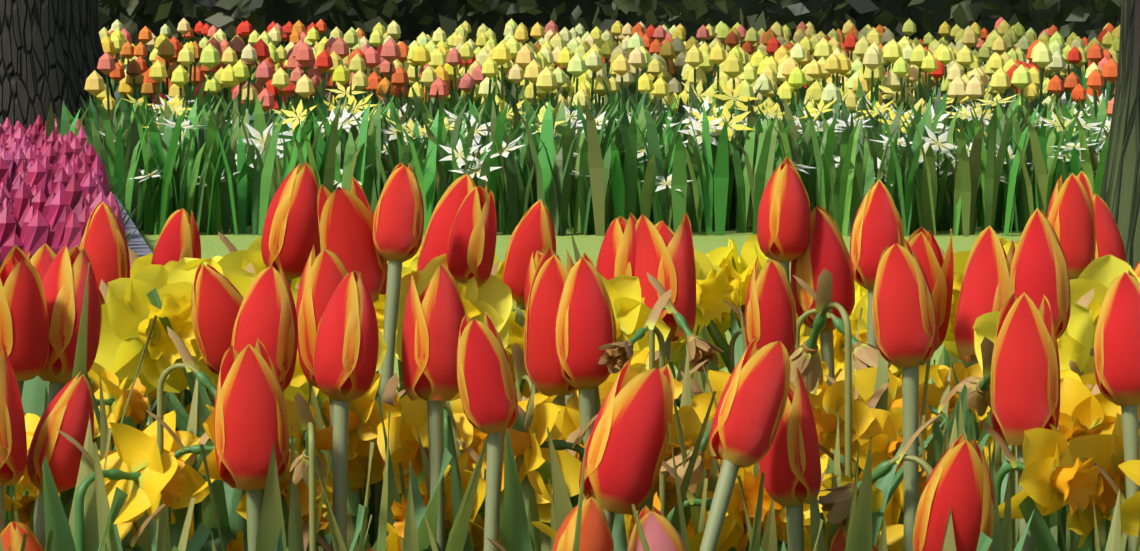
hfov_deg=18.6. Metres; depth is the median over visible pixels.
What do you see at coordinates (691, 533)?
daffodil
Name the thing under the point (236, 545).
daffodil
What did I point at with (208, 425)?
daffodil
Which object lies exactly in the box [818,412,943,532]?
withered daffodil
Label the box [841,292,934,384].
daffodil
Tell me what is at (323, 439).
daffodil
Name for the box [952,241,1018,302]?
daffodil
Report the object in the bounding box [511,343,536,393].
withered daffodil
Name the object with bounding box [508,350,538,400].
daffodil
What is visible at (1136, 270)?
tulip
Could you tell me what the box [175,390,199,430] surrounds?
daffodil
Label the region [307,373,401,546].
daffodil
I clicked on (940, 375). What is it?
daffodil
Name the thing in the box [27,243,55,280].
tulip
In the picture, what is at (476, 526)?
daffodil
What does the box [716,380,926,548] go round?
daffodil
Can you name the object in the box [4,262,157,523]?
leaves
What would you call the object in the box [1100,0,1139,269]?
tree
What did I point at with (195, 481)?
daffodil
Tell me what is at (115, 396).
daffodil
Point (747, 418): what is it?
tulip
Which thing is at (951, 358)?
daffodil
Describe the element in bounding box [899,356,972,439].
daffodil
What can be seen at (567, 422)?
daffodil
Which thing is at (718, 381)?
daffodil
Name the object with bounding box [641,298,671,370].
daffodil
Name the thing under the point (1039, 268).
tulip
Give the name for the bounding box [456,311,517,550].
tulip
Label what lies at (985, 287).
tulip
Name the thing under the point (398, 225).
tulip
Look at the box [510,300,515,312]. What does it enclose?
daffodil
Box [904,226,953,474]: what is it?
tulip
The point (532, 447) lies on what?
daffodil
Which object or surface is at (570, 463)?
daffodil
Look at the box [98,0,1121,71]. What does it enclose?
hedge
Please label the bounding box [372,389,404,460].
daffodil
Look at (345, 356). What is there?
tulip
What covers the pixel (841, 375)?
daffodil
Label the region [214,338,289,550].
tulip
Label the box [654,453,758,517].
daffodil
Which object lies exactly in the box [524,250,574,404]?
tulip
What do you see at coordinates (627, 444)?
tulip
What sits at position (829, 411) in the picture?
daffodil
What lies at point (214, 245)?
lawn
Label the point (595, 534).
tulip
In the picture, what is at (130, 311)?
daffodil
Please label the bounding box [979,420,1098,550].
daffodil
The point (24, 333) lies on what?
tulip
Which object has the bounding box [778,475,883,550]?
daffodil
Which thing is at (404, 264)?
daffodil
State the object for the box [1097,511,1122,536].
daffodil
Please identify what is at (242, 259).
daffodil
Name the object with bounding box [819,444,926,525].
daffodil
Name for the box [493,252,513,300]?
daffodil
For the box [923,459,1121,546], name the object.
daffodil
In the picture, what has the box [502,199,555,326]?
tulip
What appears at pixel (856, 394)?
withered daffodil
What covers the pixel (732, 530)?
daffodil
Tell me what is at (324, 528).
daffodil
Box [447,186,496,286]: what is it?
tulip
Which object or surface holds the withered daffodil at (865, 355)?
on the bed soil
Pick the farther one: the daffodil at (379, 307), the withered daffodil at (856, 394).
the daffodil at (379, 307)
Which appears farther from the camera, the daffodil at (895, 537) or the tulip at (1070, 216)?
the tulip at (1070, 216)
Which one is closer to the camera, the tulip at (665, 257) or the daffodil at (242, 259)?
the tulip at (665, 257)
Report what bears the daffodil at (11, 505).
on the bed soil
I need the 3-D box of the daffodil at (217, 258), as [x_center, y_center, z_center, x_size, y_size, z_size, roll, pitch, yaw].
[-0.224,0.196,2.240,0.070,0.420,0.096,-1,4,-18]
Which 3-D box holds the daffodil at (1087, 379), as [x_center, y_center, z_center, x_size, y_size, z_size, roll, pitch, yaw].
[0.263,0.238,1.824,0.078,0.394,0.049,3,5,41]
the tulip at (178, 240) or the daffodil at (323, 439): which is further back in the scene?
the tulip at (178, 240)
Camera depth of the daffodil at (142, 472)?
1.56 m
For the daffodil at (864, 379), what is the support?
on the bed soil
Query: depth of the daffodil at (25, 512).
1.79 m
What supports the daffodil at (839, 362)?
on the bed soil
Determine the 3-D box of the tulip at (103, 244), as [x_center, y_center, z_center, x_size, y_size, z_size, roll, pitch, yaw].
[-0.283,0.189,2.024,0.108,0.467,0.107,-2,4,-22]
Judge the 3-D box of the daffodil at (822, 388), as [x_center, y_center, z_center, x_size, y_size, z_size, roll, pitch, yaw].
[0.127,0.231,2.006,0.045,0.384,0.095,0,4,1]
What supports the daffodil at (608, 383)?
on the bed soil
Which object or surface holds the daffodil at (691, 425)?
on the bed soil
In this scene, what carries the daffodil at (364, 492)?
on the bed soil
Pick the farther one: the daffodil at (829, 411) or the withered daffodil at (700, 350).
the withered daffodil at (700, 350)
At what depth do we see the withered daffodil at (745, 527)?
1.71 m
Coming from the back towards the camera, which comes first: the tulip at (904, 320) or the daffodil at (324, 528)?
the daffodil at (324, 528)
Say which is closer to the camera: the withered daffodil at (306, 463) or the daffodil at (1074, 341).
the withered daffodil at (306, 463)
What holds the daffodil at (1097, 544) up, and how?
on the bed soil
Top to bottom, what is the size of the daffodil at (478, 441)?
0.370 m
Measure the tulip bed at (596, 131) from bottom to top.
0.626 m
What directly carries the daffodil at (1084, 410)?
on the bed soil
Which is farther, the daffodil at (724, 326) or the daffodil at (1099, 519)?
the daffodil at (724, 326)
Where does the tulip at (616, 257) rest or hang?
on the bed soil
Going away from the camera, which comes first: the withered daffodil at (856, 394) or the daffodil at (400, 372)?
the withered daffodil at (856, 394)
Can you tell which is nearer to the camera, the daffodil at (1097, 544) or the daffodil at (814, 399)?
the daffodil at (1097, 544)
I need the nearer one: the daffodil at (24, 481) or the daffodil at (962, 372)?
the daffodil at (24, 481)
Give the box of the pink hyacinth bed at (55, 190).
[0,115,151,267]
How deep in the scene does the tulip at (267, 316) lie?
1.70 m
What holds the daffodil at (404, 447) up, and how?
on the bed soil
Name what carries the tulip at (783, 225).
on the bed soil
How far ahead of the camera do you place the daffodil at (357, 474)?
1.88 m
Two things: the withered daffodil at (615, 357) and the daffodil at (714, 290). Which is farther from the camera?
the daffodil at (714, 290)
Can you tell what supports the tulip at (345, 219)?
on the bed soil
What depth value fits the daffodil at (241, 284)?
1.94 m
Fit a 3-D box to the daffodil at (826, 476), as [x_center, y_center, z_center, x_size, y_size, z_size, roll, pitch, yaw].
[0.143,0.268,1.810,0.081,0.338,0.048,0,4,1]
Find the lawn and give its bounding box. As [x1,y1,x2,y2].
[140,224,1021,425]
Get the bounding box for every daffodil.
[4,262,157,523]
[5,449,28,521]
[15,483,35,526]
[17,413,137,550]
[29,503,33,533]
[57,422,186,550]
[65,362,147,438]
[88,376,122,422]
[94,264,214,471]
[99,370,222,540]
[102,410,330,550]
[117,499,172,550]
[121,388,156,417]
[128,247,152,277]
[132,509,193,539]
[134,382,349,530]
[137,326,216,550]
[139,418,147,429]
[146,258,254,497]
[157,257,254,509]
[164,391,183,414]
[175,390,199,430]
[177,389,214,407]
[200,392,390,550]
[202,468,332,550]
[213,255,222,261]
[217,232,300,288]
[226,519,308,550]
[236,449,321,550]
[236,530,242,542]
[283,284,386,550]
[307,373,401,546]
[308,519,402,550]
[347,452,383,546]
[362,458,366,505]
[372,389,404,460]
[373,245,421,322]
[374,255,537,390]
[377,401,428,493]
[378,394,407,466]
[391,465,483,548]
[395,254,512,393]
[398,359,406,397]
[398,391,486,518]
[421,452,501,550]
[446,395,589,497]
[456,438,484,514]
[463,427,486,470]
[483,423,581,550]
[486,522,556,550]
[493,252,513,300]
[499,391,715,546]
[505,310,539,392]
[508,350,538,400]
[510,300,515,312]
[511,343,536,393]
[515,362,548,411]
[530,460,780,550]
[570,229,753,337]
[577,363,646,405]
[595,288,691,516]
[598,272,670,350]
[624,492,660,544]
[631,346,665,369]
[631,350,706,408]
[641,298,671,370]
[647,273,722,371]
[654,405,717,492]
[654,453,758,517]
[660,398,712,534]
[670,316,736,378]
[671,249,745,342]
[681,370,730,424]
[687,490,751,550]
[702,364,930,466]
[702,379,830,488]
[704,424,722,487]
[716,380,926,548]
[719,233,811,335]
[724,300,744,373]
[737,415,840,550]
[738,275,890,474]
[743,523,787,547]
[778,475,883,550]
[790,268,887,478]
[790,360,828,407]
[796,279,925,364]
[810,359,930,462]
[812,289,943,384]
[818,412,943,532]
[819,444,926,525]
[823,473,832,480]
[830,413,948,476]
[836,368,890,401]
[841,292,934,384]
[854,385,858,398]
[875,524,903,550]
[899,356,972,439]
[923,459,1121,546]
[926,365,977,446]
[939,236,1009,367]
[941,362,990,424]
[949,354,961,367]
[950,270,969,367]
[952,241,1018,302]
[956,337,1005,477]
[973,288,1093,445]
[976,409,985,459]
[976,435,993,467]
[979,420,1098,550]
[986,356,1139,550]
[1057,413,1139,550]
[1057,499,1100,550]
[1058,376,1139,550]
[1060,370,1091,391]
[1069,255,1139,348]
[1084,457,1139,540]
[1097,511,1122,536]
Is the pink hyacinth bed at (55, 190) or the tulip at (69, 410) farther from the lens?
the pink hyacinth bed at (55, 190)
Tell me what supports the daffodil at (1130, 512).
on the bed soil
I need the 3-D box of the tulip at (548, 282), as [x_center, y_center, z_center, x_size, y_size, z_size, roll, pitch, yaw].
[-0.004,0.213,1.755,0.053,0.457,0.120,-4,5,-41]
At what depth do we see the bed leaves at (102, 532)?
1.61 m
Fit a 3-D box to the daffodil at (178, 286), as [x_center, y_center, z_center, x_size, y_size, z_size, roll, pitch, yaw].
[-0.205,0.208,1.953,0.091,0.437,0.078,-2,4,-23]
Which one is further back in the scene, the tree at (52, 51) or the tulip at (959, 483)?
the tree at (52, 51)
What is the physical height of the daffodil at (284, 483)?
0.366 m
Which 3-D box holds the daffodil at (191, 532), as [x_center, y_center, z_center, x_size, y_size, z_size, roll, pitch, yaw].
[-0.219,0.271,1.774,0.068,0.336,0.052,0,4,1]
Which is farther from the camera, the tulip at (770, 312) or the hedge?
the hedge
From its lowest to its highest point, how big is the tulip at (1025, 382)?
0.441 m
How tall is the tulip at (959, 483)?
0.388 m
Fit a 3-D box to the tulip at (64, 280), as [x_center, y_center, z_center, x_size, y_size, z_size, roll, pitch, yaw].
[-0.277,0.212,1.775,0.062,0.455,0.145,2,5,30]
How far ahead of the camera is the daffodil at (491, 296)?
1.96 m
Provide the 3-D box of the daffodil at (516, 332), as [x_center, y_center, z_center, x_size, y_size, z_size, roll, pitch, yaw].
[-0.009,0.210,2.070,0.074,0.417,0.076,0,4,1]
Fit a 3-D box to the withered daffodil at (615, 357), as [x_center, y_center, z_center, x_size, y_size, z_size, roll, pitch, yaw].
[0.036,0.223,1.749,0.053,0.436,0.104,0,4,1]
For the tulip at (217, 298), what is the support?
on the bed soil
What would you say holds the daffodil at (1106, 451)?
on the bed soil
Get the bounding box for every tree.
[0,0,117,139]
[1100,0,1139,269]
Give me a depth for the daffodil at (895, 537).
1.75 m
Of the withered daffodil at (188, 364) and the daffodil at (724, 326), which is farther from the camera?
the daffodil at (724, 326)
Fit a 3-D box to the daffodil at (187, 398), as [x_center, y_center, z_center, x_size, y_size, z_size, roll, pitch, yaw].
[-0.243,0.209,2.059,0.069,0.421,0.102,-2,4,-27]
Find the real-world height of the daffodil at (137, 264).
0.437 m
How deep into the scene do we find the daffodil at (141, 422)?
2.06 m
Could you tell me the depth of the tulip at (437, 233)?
1.97 m
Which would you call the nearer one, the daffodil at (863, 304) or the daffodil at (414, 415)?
the daffodil at (414, 415)
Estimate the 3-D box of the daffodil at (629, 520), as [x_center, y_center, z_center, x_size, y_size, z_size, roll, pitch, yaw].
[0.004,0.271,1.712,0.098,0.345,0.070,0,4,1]
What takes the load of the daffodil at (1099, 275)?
on the bed soil
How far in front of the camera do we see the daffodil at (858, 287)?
2.16 m
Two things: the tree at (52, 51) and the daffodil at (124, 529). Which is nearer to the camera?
the daffodil at (124, 529)
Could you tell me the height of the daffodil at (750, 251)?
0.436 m
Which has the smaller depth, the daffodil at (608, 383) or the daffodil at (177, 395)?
the daffodil at (608, 383)
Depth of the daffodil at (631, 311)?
1.98 m
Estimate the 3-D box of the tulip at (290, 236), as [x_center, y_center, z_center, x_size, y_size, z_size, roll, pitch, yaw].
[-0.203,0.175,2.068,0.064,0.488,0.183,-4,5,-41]
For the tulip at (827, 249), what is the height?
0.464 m
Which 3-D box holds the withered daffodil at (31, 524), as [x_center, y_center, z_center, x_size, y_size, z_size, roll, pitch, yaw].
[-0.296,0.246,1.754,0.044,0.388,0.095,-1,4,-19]
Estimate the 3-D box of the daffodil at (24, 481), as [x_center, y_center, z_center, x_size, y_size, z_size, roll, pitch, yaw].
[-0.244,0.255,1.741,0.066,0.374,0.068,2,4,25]
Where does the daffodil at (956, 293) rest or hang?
on the bed soil
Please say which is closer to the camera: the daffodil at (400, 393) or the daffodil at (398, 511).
the daffodil at (398, 511)
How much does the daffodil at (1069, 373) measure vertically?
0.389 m
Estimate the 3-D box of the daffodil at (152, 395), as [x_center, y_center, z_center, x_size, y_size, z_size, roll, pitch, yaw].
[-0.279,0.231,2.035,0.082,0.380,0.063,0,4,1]
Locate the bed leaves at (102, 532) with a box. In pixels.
[0,256,1139,550]
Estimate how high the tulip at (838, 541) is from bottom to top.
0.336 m
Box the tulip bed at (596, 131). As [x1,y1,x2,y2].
[46,17,1119,235]
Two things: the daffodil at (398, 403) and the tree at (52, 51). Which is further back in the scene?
the tree at (52, 51)
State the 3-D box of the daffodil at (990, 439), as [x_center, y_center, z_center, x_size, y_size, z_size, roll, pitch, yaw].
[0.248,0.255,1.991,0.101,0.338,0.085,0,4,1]
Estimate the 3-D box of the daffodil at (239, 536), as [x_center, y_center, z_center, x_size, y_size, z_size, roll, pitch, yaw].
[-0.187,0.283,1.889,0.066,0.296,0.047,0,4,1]
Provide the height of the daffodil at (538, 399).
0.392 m
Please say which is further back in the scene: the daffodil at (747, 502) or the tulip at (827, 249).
the tulip at (827, 249)
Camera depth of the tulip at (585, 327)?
1.70 m
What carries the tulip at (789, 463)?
on the bed soil
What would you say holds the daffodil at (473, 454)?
on the bed soil
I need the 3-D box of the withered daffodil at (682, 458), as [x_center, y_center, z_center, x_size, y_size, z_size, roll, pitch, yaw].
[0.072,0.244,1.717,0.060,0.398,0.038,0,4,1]
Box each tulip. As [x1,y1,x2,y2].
[0,245,48,495]
[0,344,26,533]
[0,521,42,550]
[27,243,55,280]
[27,373,93,550]
[33,245,101,534]
[80,201,129,304]
[149,208,200,425]
[164,177,387,436]
[191,263,368,550]
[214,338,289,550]
[231,263,355,546]
[261,162,320,288]
[296,245,347,473]
[313,270,378,550]
[351,263,465,550]
[373,162,423,541]
[416,173,487,270]
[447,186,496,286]
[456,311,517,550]
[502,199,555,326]
[524,246,576,406]
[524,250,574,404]
[552,494,613,550]
[554,252,616,499]
[579,358,674,533]
[596,213,636,279]
[627,505,685,550]
[635,212,695,364]
[699,337,790,550]
[745,255,796,356]
[757,156,810,283]
[758,367,820,550]
[791,204,854,385]
[829,525,877,550]
[849,179,904,347]
[872,237,937,550]
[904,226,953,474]
[913,433,994,550]
[951,171,1095,440]
[953,225,1014,431]
[990,292,1059,550]
[1010,208,1070,338]
[1077,193,1126,278]
[1094,270,1139,550]
[1133,261,1139,279]
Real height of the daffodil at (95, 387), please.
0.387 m
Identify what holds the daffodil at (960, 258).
on the bed soil
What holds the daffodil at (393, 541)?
on the bed soil
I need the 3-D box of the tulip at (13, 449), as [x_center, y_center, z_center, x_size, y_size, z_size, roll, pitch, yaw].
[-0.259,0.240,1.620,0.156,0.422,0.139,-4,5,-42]
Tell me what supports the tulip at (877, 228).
on the bed soil
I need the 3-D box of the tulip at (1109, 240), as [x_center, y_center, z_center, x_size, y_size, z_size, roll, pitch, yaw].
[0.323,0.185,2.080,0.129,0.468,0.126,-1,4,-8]
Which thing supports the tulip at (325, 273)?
on the bed soil
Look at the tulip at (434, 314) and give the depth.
1.69 m
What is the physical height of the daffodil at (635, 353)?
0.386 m
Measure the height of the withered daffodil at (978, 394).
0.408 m
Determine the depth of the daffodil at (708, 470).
1.80 m
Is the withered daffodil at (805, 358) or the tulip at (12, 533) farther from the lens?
the withered daffodil at (805, 358)
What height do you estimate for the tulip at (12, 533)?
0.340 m
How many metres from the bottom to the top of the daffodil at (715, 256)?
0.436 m
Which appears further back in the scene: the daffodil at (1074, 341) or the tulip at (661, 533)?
the daffodil at (1074, 341)
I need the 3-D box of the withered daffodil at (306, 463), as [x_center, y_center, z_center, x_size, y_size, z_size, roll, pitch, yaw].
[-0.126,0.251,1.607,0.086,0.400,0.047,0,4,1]
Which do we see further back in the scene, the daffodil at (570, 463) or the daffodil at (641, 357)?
the daffodil at (641, 357)
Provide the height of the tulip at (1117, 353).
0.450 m
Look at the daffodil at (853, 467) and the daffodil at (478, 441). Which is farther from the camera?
the daffodil at (853, 467)
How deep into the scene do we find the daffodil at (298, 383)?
1.84 m
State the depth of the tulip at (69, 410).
1.60 m
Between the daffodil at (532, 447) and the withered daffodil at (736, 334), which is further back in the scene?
the withered daffodil at (736, 334)
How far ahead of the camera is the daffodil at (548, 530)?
1.60 m

